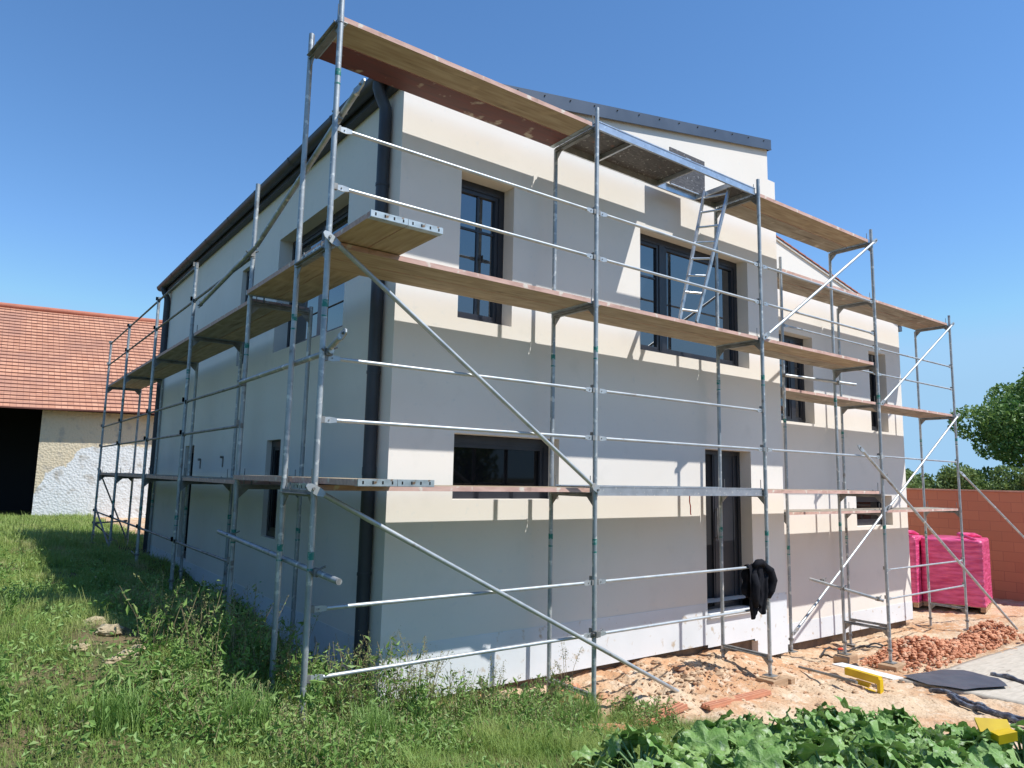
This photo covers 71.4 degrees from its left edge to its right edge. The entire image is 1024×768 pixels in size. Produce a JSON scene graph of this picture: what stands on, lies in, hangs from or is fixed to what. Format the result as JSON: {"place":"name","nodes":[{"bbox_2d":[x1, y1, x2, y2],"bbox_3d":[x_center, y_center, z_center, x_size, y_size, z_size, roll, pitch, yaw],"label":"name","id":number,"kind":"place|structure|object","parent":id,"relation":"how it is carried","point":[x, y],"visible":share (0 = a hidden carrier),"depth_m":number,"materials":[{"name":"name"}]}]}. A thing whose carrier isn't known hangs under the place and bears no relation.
{"place":"outdoors","nodes":[
{"label":"outdoors","id":0,"kind":"place"},
{"bbox_2d":[0,511,860,767],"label":"grass","id":1,"kind":"structure","parent":0,"point":[31,536],"depth_m":5.60,"materials":[{"name":"green plant"}]},
{"bbox_2d":[0,510,1023,767],"bbox_3d":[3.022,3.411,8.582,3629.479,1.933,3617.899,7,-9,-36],"label":"ground","id":2,"kind":"structure","parent":0,"point":[924,706],"depth_m":8.19,"materials":[{"name":"soil"}]},
{"bbox_2d":[0,644,19,720],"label":"tall weed","id":3,"kind":"object","parent":2,"relation":"on","point":[3,699],"visible":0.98,"depth_m":4.31,"materials":[{"name":"green plant"}]},
{"bbox_2d":[1,586,24,620],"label":"tall weed","id":4,"kind":"object","parent":2,"relation":"on","point":[14,601],"visible":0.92,"depth_m":6.05,"materials":[{"name":"green plant"}]},
{"bbox_2d":[0,302,161,517],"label":"barn","id":5,"kind":"structure","parent":2,"relation":"on","point":[53,369],"depth_m":27.12,"materials":[{"name":"paint"}]},
{"bbox_2d":[95,624,124,635],"bbox_3d":[-3.171,1.937,5.612,0.207,0.096,0.198,7,-9,-36],"label":"soil clod","id":6,"kind":"object","parent":2,"relation":"on","point":[105,629],"visible":0.95,"depth_m":5.55,"materials":[{"name":"beige soil"}]},
{"bbox_2d":[62,679,160,738],"bbox_3d":[-2.464,1.981,4.392,0.588,0.310,0.397,7,-9,-36],"label":"grass tuft","id":7,"kind":"object","parent":2,"relation":"on","point":[133,712],"visible":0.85,"depth_m":4.37,"materials":[{"name":"green plant"}]},
{"bbox_2d":[168,636,202,679],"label":"tall weed","id":8,"kind":"object","parent":2,"relation":"on","point":[190,660],"visible":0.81,"depth_m":5.15,"materials":[{"name":"green plant"}]},
{"bbox_2d":[193,611,236,674],"bbox_3d":[-2.376,2.099,5.686,0.315,0.559,0.263,6,-9,-31],"label":"tall weed","id":9,"kind":"object","parent":2,"relation":"on","point":[228,616],"visible":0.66,"depth_m":5.69,"materials":[{"name":"green plant"}]},
{"bbox_2d":[89,78,364,697],"bbox_3d":[-5.009,0.750,10.974,0.900,5.265,13.665,7,-9,-36],"label":"scaffold","id":10,"kind":"object","parent":2,"relation":"on","point":[252,307],"visible":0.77,"depth_m":9.59,"materials":[{"name":"metal"}]},
{"bbox_2d":[127,359,170,377],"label":"scaffold plank","id":11,"kind":"object","parent":10,"relation":"on","point":[143,370],"visible":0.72,"depth_m":13.42,"materials":[{"name":"wood"}]},
{"bbox_2d":[146,364,186,378],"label":"scaffold plank","id":12,"kind":"object","parent":10,"relation":"on","point":[167,371],"visible":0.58,"depth_m":13.57,"materials":[{"name":"brown wood"}]},
{"bbox_2d":[156,334,210,360],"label":"scaffold plank","id":13,"kind":"object","parent":10,"relation":"on","point":[177,351],"visible":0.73,"depth_m":11.19,"materials":[{"name":"wood"}]},
{"bbox_2d":[178,343,233,362],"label":"scaffold plank","id":14,"kind":"object","parent":10,"relation":"on","point":[206,352],"visible":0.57,"depth_m":11.30,"materials":[{"name":"brown wood"}]},
{"bbox_2d":[182,477,268,484],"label":"scaffold plank","id":15,"kind":"object","parent":10,"relation":"on","point":[216,480],"visible":0.98,"depth_m":8.23,"materials":[{"name":"wood"}]},
{"bbox_2d":[194,299,280,339],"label":"scaffold plank","id":16,"kind":"object","parent":10,"relation":"on","point":[234,319],"visible":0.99,"depth_m":8.99,"materials":[{"name":"wood"}]},
{"bbox_2d":[219,303,308,342],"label":"scaffold plank","id":17,"kind":"object","parent":10,"relation":"on","point":[268,321],"visible":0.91,"depth_m":9.08,"materials":[{"name":"brown wood"}]},
{"bbox_2d":[233,475,396,486],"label":"scaffold plank","id":18,"kind":"object","parent":10,"relation":"on","point":[364,482],"visible":1,"depth_m":5.48,"materials":[{"name":"brown wood"}]},
{"bbox_2d":[246,209,407,299],"bbox_3d":[-1.855,-1.125,6.649,0.312,0.053,3.093,7,-9,-36],"label":"scaffold plank","id":19,"kind":"object","parent":10,"relation":"on","point":[369,228],"visible":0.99,"depth_m":5.91,"materials":[{"name":"brown wood"}]},
{"bbox_2d":[265,475,433,486],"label":"scaffold plank","id":20,"kind":"object","parent":10,"relation":"on","point":[414,483],"visible":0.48,"depth_m":5.36,"materials":[{"name":"brown wood"}]},
{"bbox_2d":[275,219,442,303],"bbox_3d":[-1.602,-1.095,6.836,0.312,0.053,3.093,7,-9,-36],"label":"scaffold plank","id":21,"kind":"object","parent":10,"relation":"on","point":[412,234],"visible":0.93,"depth_m":6.07,"materials":[{"name":"brown wood"}]},
{"bbox_2d":[206,678,291,739],"bbox_3d":[-1.778,2.158,4.790,0.548,0.382,0.565,-1,-8,15],"label":"grass tuft","id":22,"kind":"object","parent":2,"relation":"on","point":[245,711],"visible":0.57,"depth_m":4.72,"materials":[{"name":"green plant"}]},
{"bbox_2d":[237,616,270,678],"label":"tall weed","id":23,"kind":"object","parent":2,"relation":"on","point":[257,648],"visible":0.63,"depth_m":6.12,"materials":[{"name":"green plant"}]},
{"bbox_2d":[297,665,334,733],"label":"tall weed","id":24,"kind":"object","parent":2,"relation":"on","point":[309,696],"visible":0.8,"depth_m":5.16,"materials":[{"name":"green plant"}]},
{"bbox_2d":[341,699,400,749],"bbox_3d":[-1.022,2.445,5.095,0.494,0.355,0.529,-3,-9,30],"label":"grass tuft","id":25,"kind":"object","parent":2,"relation":"on","point":[371,723],"visible":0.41,"depth_m":5.10,"materials":[{"name":"green plant"}]},
{"bbox_2d":[88,571,682,767],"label":"weed foliage","id":26,"kind":"object","parent":2,"relation":"on","point":[327,736],"visible":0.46,"depth_m":5.72,"materials":[{"name":"green plant"}]},
{"bbox_2d":[91,572,674,763],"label":"pale seeds","id":27,"kind":"object","parent":26,"relation":"on","point":[355,733],"visible":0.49,"depth_m":5.79,"materials":[{"name":"plant"}]},
{"bbox_2d":[0,546,785,767],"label":"ground weeds","id":28,"kind":"object","parent":2,"relation":"on","point":[85,738],"visible":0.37,"depth_m":4.85,"materials":[{"name":"green plant"}]},
{"bbox_2d":[405,676,435,735],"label":"tall weed","id":29,"kind":"object","parent":2,"relation":"on","point":[418,702],"visible":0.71,"depth_m":5.86,"materials":[{"name":"green plant"}]},
{"bbox_2d":[143,78,912,702],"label":"house","id":30,"kind":"structure","parent":2,"relation":"on","point":[499,540],"depth_m":8.94,"materials":[{"name":"paint"}]},
{"bbox_2d":[266,440,280,537],"bbox_3d":[-3.187,1.421,9.696,0.055,1.306,0.566,7,-9,-36],"label":"window","id":31,"kind":"structure","parent":30,"relation":"in","point":[275,452],"depth_m":9.81,"materials":[{"name":"black glass"}]},
{"bbox_2d":[286,204,348,347],"bbox_3d":[-2.483,-1.354,9.390,0.055,1.656,2.406,7,-9,-36],"label":"window","id":32,"kind":"structure","parent":30,"relation":"in","point":[315,236],"depth_m":9.38,"materials":[{"name":"black glass"}]},
{"bbox_2d":[457,179,504,324],"bbox_3d":[-0.408,-1.476,8.104,0.718,1.641,0.055,7,-9,-36],"label":"window","id":33,"kind":"structure","parent":30,"relation":"in","point":[481,250],"depth_m":8.16,"materials":[{"name":"black glass"}]},
{"bbox_2d":[452,434,548,498],"bbox_3d":[-0.164,0.940,8.010,1.439,0.686,0.055,7,-9,-36],"label":"window","id":34,"kind":"structure","parent":30,"relation":"in","point":[478,460],"depth_m":8.03,"materials":[{"name":"black glass"}]},
{"bbox_2d":[640,233,738,366],"bbox_3d":[2.504,-1.150,10.262,2.356,1.666,0.055,7,-9,-36],"label":"window","id":35,"kind":"structure","parent":30,"relation":"in","point":[658,295],"depth_m":10.25,"materials":[{"name":"black glass"}]},
{"bbox_2d":[705,450,742,609],"bbox_3d":[2.954,2.067,10.214,1.046,2.216,0.090,7,-9,-36],"label":"door","id":36,"kind":"structure","parent":30,"relation":"in","point":[731,506],"depth_m":10.30,"materials":[{"name":"glass"}]},
{"bbox_2d":[779,334,805,422],"bbox_3d":[5.173,-0.111,13.599,1.376,1.686,0.055,7,-9,-36],"label":"window","id":37,"kind":"structure","parent":30,"relation":"in","point":[795,410],"depth_m":13.77,"materials":[{"name":"black glass"}]},
{"bbox_2d":[856,496,881,525],"bbox_3d":[7.413,2.653,14.969,1.486,0.616,0.055,7,-9,-36],"label":"window","id":38,"kind":"structure","parent":30,"relation":"in","point":[861,502],"depth_m":15.02,"materials":[{"name":"black glass"}]},
{"bbox_2d":[868,354,877,430],"bbox_3d":[7.773,0.186,15.525,0.736,1.706,0.055,7,-9,-36],"label":"window","id":39,"kind":"structure","parent":30,"relation":"in","point":[874,418],"depth_m":15.65,"materials":[{"name":"black glass"}]},
{"bbox_2d":[552,684,612,723],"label":"grass tuft","id":40,"kind":"object","parent":2,"relation":"on","point":[590,706],"visible":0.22,"depth_m":6.91,"materials":[{"name":"green plant"}]},
{"bbox_2d":[569,723,706,767],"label":"squash plant","id":41,"kind":"object","parent":2,"relation":"on","point":[626,742],"visible":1,"depth_m":4.90,"materials":[{"name":"green plant"}]},
{"bbox_2d":[268,0,1017,719],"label":"scaffold","id":42,"kind":"object","parent":2,"relation":"on","point":[312,492],"visible":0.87,"depth_m":7.19,"materials":[{"name":"metal"}]},
{"bbox_2d":[301,249,569,313],"bbox_3d":[-0.632,-0.981,7.146,2.955,0.053,0.335,7,-9,-36],"label":"scaffold plank","id":43,"kind":"object","parent":42,"relation":"on","point":[393,276],"visible":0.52,"depth_m":7.06,"materials":[{"name":"brown wood"}]},
{"bbox_2d":[317,42,571,147],"bbox_3d":[-0.590,-2.963,7.406,2.955,0.053,0.335,7,-9,-36],"label":"scaffold plank","id":44,"kind":"object","parent":42,"relation":"on","point":[360,63],"visible":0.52,"depth_m":7.29,"materials":[{"name":"wood"}]},
{"bbox_2d":[300,483,590,492],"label":"scaffold plank","id":45,"kind":"object","parent":42,"relation":"on","point":[328,487],"visible":0.77,"depth_m":6.39,"materials":[{"name":"brown wood"}]},
{"bbox_2d":[314,242,591,308],"bbox_3d":[-0.426,-1.012,6.873,2.955,0.053,0.335,7,-9,-36],"label":"scaffold plank","id":46,"kind":"object","parent":42,"relation":"on","point":[394,262],"visible":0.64,"depth_m":6.73,"materials":[{"name":"brown wood"}]},
{"bbox_2d":[332,17,592,137],"bbox_3d":[-0.385,-2.995,7.133,2.955,0.053,0.335,7,-9,-36],"label":"scaffold plank","id":47,"kind":"object","parent":42,"relation":"on","point":[368,41],"visible":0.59,"depth_m":6.98,"materials":[{"name":"brown wood"}]},
{"bbox_2d":[561,308,735,346],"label":"scaffold plank","id":48,"kind":"object","parent":42,"relation":"on","point":[625,324],"visible":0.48,"depth_m":8.87,"materials":[{"name":"brown wood"}]},
{"bbox_2d":[561,121,754,208],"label":"access deck","id":49,"kind":"structure","parent":42,"relation":"on","point":[644,161],"depth_m":8.99,"materials":[{"name":"metal"}]},
{"bbox_2d":[556,485,762,495],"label":"access deck","id":50,"kind":"structure","parent":42,"relation":"attached to","point":[612,490],"depth_m":8.15,"materials":[{"name":"metal"}]},
{"bbox_2d":[576,300,758,342],"bbox_3d":[1.980,-0.728,8.655,2.926,0.053,0.335,7,-9,-36],"label":"scaffold plank","id":51,"kind":"object","parent":42,"relation":"on","point":[637,315],"visible":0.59,"depth_m":8.54,"materials":[{"name":"brown wood"}]},
{"bbox_2d":[678,187,730,322],"bbox_3d":[2.443,-1.709,9.062,0.366,2.045,1.195,-4,-9,34],"label":"ladder","id":52,"kind":"object","parent":51,"relation":"on","point":[710,258],"visible":0.96,"depth_m":9.06,"materials":[{"name":"metal"}]},
{"bbox_2d":[741,559,777,619],"bbox_3d":[3.071,2.532,8.835,0.526,0.711,0.248,7,-9,-36],"label":"jacket","id":53,"kind":"object","parent":42,"relation":"hanging from","point":[759,582],"visible":0.99,"depth_m":8.78,"materials":[{"name":"black fabric"}]},
{"bbox_2d":[717,200,847,252],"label":"scaffold plank","id":54,"kind":"object","parent":42,"relation":"on","point":[744,213],"visible":0.72,"depth_m":10.94,"materials":[{"name":"brown wood"}]},
{"bbox_2d":[731,343,851,369],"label":"scaffold plank","id":55,"kind":"object","parent":42,"relation":"on","point":[788,357],"visible":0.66,"depth_m":10.72,"materials":[{"name":"brown wood"}]},
{"bbox_2d":[737,193,868,247],"bbox_3d":[4.440,-2.425,10.704,2.984,0.053,0.335,7,-9,-36],"label":"scaffold plank","id":56,"kind":"object","parent":42,"relation":"on","point":[773,208],"visible":0.88,"depth_m":10.62,"materials":[{"name":"brown wood"}]},
{"bbox_2d":[752,337,873,367],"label":"scaffold plank","id":57,"kind":"object","parent":42,"relation":"on","point":[788,348],"visible":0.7,"depth_m":10.38,"materials":[{"name":"brown wood"}]},
{"bbox_2d":[762,489,879,493],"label":"scaffold plank","id":58,"kind":"object","parent":42,"relation":"on","point":[826,491],"visible":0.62,"depth_m":10.02,"materials":[{"name":"brown wood"}]},
{"bbox_2d":[638,701,687,728],"bbox_3d":[1.485,3.313,7.131,0.730,0.045,0.140,1,-6,-40],"label":"clay strip","id":59,"kind":"object","parent":2,"relation":"on","point":[682,707],"visible":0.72,"depth_m":7.20,"materials":[{"name":"orange brick"}]},
{"bbox_2d":[655,720,744,767],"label":"squash plant","id":60,"kind":"object","parent":2,"relation":"on","point":[698,736],"visible":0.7,"depth_m":5.33,"materials":[{"name":"green plant"}]},
{"bbox_2d":[680,717,761,747],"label":"squash plant","id":61,"kind":"object","parent":2,"relation":"on","point":[720,722],"visible":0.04,"depth_m":5.97,"materials":[{"name":"green plant"}]},
{"bbox_2d":[700,689,771,709],"bbox_3d":[2.478,3.457,7.823,1.200,0.046,0.120,11,-12,-39],"label":"clay strip","id":62,"kind":"object","parent":2,"relation":"on","point":[746,696],"visible":0.98,"depth_m":7.76,"materials":[{"name":"orange brick"}]},
{"bbox_2d":[545,652,947,719],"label":"stones","id":63,"kind":"object","parent":2,"relation":"on","point":[692,677],"visible":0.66,"depth_m":8.33,"materials":[{"name":"beige stone"}]},
{"bbox_2d":[704,739,801,767],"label":"squash plant","id":64,"kind":"object","parent":2,"relation":"on","point":[748,756],"visible":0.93,"depth_m":5.00,"materials":[{"name":"green plant"}]},
{"bbox_2d":[713,709,806,740],"bbox_3d":[2.176,3.082,6.191,0.975,0.442,0.954,5,-8,-27],"label":"squash plant","id":65,"kind":"object","parent":2,"relation":"on","point":[748,725],"visible":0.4,"depth_m":6.14,"materials":[{"name":"green plant"}]},
{"bbox_2d":[756,673,787,687],"bbox_3d":[3.219,3.684,8.813,0.340,0.110,0.240,7,-10,-39],"label":"timber block","id":66,"kind":"object","parent":2,"relation":"on","point":[780,681],"depth_m":8.74,"materials":[{"name":"brown wood"}]},
{"bbox_2d":[726,727,833,765],"bbox_3d":[2.095,2.871,5.438,1.045,0.412,0.929,1,-7,4],"label":"squash plant","id":67,"kind":"object","parent":2,"relation":"on","point":[767,741],"visible":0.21,"depth_m":5.48,"materials":[{"name":"green plant"}]},
{"bbox_2d":[769,706,853,741],"bbox_3d":[2.573,3.140,6.438,1.098,0.434,0.977,0,-8,7],"label":"squash plant","id":68,"kind":"object","parent":2,"relation":"on","point":[814,720],"visible":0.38,"depth_m":6.41,"materials":[{"name":"green plant"}]},
{"bbox_2d":[778,727,848,756],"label":"squash plant","id":69,"kind":"object","parent":2,"relation":"on","point":[817,737],"visible":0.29,"depth_m":5.82,"materials":[{"name":"green plant"}]},
{"bbox_2d":[784,737,883,767],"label":"squash plant","id":70,"kind":"object","parent":2,"relation":"on","point":[822,755],"visible":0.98,"depth_m":5.17,"materials":[{"name":"green plant"}]},
{"bbox_2d":[794,695,891,731],"bbox_3d":[3.057,3.212,6.701,0.968,0.532,0.923,6,-9,-32],"label":"squash plant","id":71,"kind":"object","parent":2,"relation":"on","point":[852,715],"visible":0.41,"depth_m":6.66,"materials":[{"name":"green plant"}]},
{"bbox_2d":[833,652,857,663],"bbox_3d":[5.210,4.306,11.122,0.220,0.150,0.420,-6,-10,44],"label":"timber block","id":72,"kind":"object","parent":2,"relation":"on","point":[841,658],"depth_m":11.02,"materials":[{"name":"brown wood"}]},
{"bbox_2d":[844,667,883,693],"bbox_3d":[4.437,3.751,8.980,0.075,0.228,0.512,5,-8,-26],"label":"yellow bracket","id":73,"kind":"object","parent":2,"relation":"on","point":[865,676],"visible":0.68,"depth_m":8.93,"materials":[{"name":"paint"}]},
{"bbox_2d":[832,663,902,679],"bbox_3d":[4.655,3.771,9.357,0.204,0.040,0.898,5,-8,-27],"label":"white board","id":74,"kind":"object","parent":2,"relation":"on","point":[884,675],"visible":0.93,"depth_m":9.30,"materials":[{"name":"white wood"}]},
{"bbox_2d":[819,718,927,767],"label":"squash plant","id":75,"kind":"object","parent":2,"relation":"on","point":[871,728],"visible":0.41,"depth_m":5.94,"materials":[{"name":"green plant"}]},
{"bbox_2d":[828,736,940,767],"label":"squash plant","id":76,"kind":"object","parent":2,"relation":"on","point":[895,756],"visible":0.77,"depth_m":5.35,"materials":[{"name":"green plant"}]},
{"bbox_2d":[864,704,927,738],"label":"squash plant","id":77,"kind":"object","parent":2,"relation":"on","point":[894,716],"visible":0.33,"depth_m":6.76,"materials":[{"name":"green plant"}]},
{"bbox_2d":[777,257,1023,654],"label":"scaffold","id":78,"kind":"object","parent":2,"relation":"on","point":[843,410],"visible":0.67,"depth_m":13.72,"materials":[{"name":"metal"}]},
{"bbox_2d":[777,280,852,306],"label":"scaffold plank","id":79,"kind":"object","parent":78,"relation":"on","point":[802,291],"visible":0.46,"depth_m":13.28,"materials":[{"name":"brown wood"}]},
{"bbox_2d":[786,395,856,406],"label":"scaffold plank","id":80,"kind":"object","parent":78,"relation":"on","point":[815,401],"visible":0.36,"depth_m":13.06,"materials":[{"name":"brown wood"}]},
{"bbox_2d":[777,268,870,303],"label":"scaffold plank","id":81,"kind":"object","parent":78,"relation":"on","point":[812,287],"visible":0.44,"depth_m":12.82,"materials":[{"name":"brown wood"}]},
{"bbox_2d":[780,387,875,405],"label":"scaffold plank","id":82,"kind":"object","parent":78,"relation":"on","point":[817,396],"visible":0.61,"depth_m":12.50,"materials":[{"name":"brown wood"}]},
{"bbox_2d":[784,509,880,514],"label":"scaffold plank","id":83,"kind":"object","parent":78,"relation":"on","point":[808,512],"visible":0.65,"depth_m":12.21,"materials":[{"name":"brown wood"}]},
{"bbox_2d":[845,306,929,329],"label":"scaffold plank","id":84,"kind":"object","parent":78,"relation":"on","point":[866,311],"visible":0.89,"depth_m":15.05,"materials":[{"name":"brown wood"}]},
{"bbox_2d":[862,300,946,327],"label":"scaffold plank","id":85,"kind":"object","parent":78,"relation":"on","point":[889,309],"visible":0.71,"depth_m":14.75,"materials":[{"name":"brown wood"}]},
{"bbox_2d":[876,402,952,416],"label":"scaffold plank","id":86,"kind":"object","parent":78,"relation":"on","point":[909,410],"visible":0.74,"depth_m":14.48,"materials":[{"name":"brown wood"}]},
{"bbox_2d":[871,508,957,512],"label":"scaffold plank","id":87,"kind":"object","parent":78,"relation":"on","point":[922,509],"visible":0.64,"depth_m":14.17,"materials":[{"name":"brown wood"}]},
{"bbox_2d":[887,719,935,754],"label":"squash plant","id":88,"kind":"object","parent":2,"relation":"on","point":[926,733],"visible":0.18,"depth_m":6.23,"materials":[{"name":"green plant"}]},
{"bbox_2d":[908,530,923,607],"bbox_3d":[9.531,4.452,17.468,0.920,1.770,0.965,-5,-10,41],"label":"brick pallet","id":89,"kind":"object","parent":2,"relation":"on","point":[915,559],"visible":0.16,"depth_m":16.92,"materials":[{"name":"pink plastic"}]},
{"bbox_2d":[887,739,988,767],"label":"squash plant","id":90,"kind":"object","parent":2,"relation":"on","point":[949,753],"visible":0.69,"depth_m":5.47,"materials":[{"name":"green plant"}]},
{"bbox_2d":[860,619,1023,672],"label":"rubble","id":91,"kind":"object","parent":2,"relation":"on","point":[917,650],"visible":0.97,"depth_m":11.64,"materials":[{"name":"brick"}]},
{"bbox_2d":[905,462,982,489],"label":"bush","id":92,"kind":"object","parent":2,"relation":"on","point":[949,473],"visible":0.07,"depth_m":22.39,"materials":[{"name":"green plant"}]},
{"bbox_2d":[911,721,976,741],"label":"squash plant","id":93,"kind":"object","parent":2,"relation":"on","point":[955,729],"visible":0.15,"depth_m":6.38,"materials":[{"name":"green plant"}]},
{"bbox_2d":[921,532,992,612],"bbox_3d":[10.790,4.465,17.285,1.270,1.750,1.524,-5,-10,39],"label":"brick pallet","id":94,"kind":"object","parent":2,"relation":"on","point":[977,559],"visible":0.83,"depth_m":16.72,"materials":[{"name":"pink plastic"}]},
{"bbox_2d":[906,488,1023,601],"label":"brick wall","id":95,"kind":"structure","parent":2,"relation":"on","point":[982,516],"depth_m":18.53,"materials":[{"name":"brick"}]},
{"bbox_2d":[929,468,1023,490],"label":"bush","id":96,"kind":"object","parent":2,"relation":"on","point":[1004,486],"visible":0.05,"depth_m":22.06,"materials":[{"name":"green plant"}]},
{"bbox_2d":[930,727,1023,767],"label":"squash plant","id":97,"kind":"object","parent":2,"relation":"on","point":[983,747],"visible":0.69,"depth_m":5.65,"materials":[{"name":"green plant"}]},
{"bbox_2d":[947,367,1023,485],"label":"broadleaf tree","id":98,"kind":"object","parent":2,"relation":"on","point":[999,426],"visible":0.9,"depth_m":25.18,"materials":[{"name":"green plant"}]},
{"bbox_2d":[974,717,1017,744],"bbox_3d":[4.038,2.873,5.877,0.269,0.124,0.297,0,-8,8],"label":"yellow scrap","id":99,"kind":"object","parent":2,"relation":"on","point":[1001,731],"visible":0.93,"depth_m":5.97,"materials":[{"name":"paint"}]},
{"bbox_2d":[977,719,1023,763],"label":"squash plant","id":100,"kind":"object","parent":2,"relation":"on","point":[1019,753],"visible":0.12,"depth_m":6.12,"materials":[{"name":"green plant"}]},
{"bbox_2d":[984,464,1023,490],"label":"bush","id":101,"kind":"object","parent":2,"relation":"on","point":[997,480],"visible":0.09,"depth_m":21.83,"materials":[{"name":"green plant"}]},
{"bbox_2d":[0,0,1023,480],"label":"sky","id":102,"kind":"structure","parent":0,"point":[131,130],"materials":[{"name":"blue"}]},
{"bbox_2d":[899,644,1023,704],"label":"path","id":103,"kind":"structure","parent":0,"point":[1005,661],"depth_m":10.18,"materials":[{"name":"grey concrete"}]},
{"bbox_2d":[903,670,1023,725],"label":"tarpaulin","id":104,"kind":"object","parent":103,"relation":"on","point":[962,679],"visible":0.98,"depth_m":9.37,"materials":[{"name":"plastic"}]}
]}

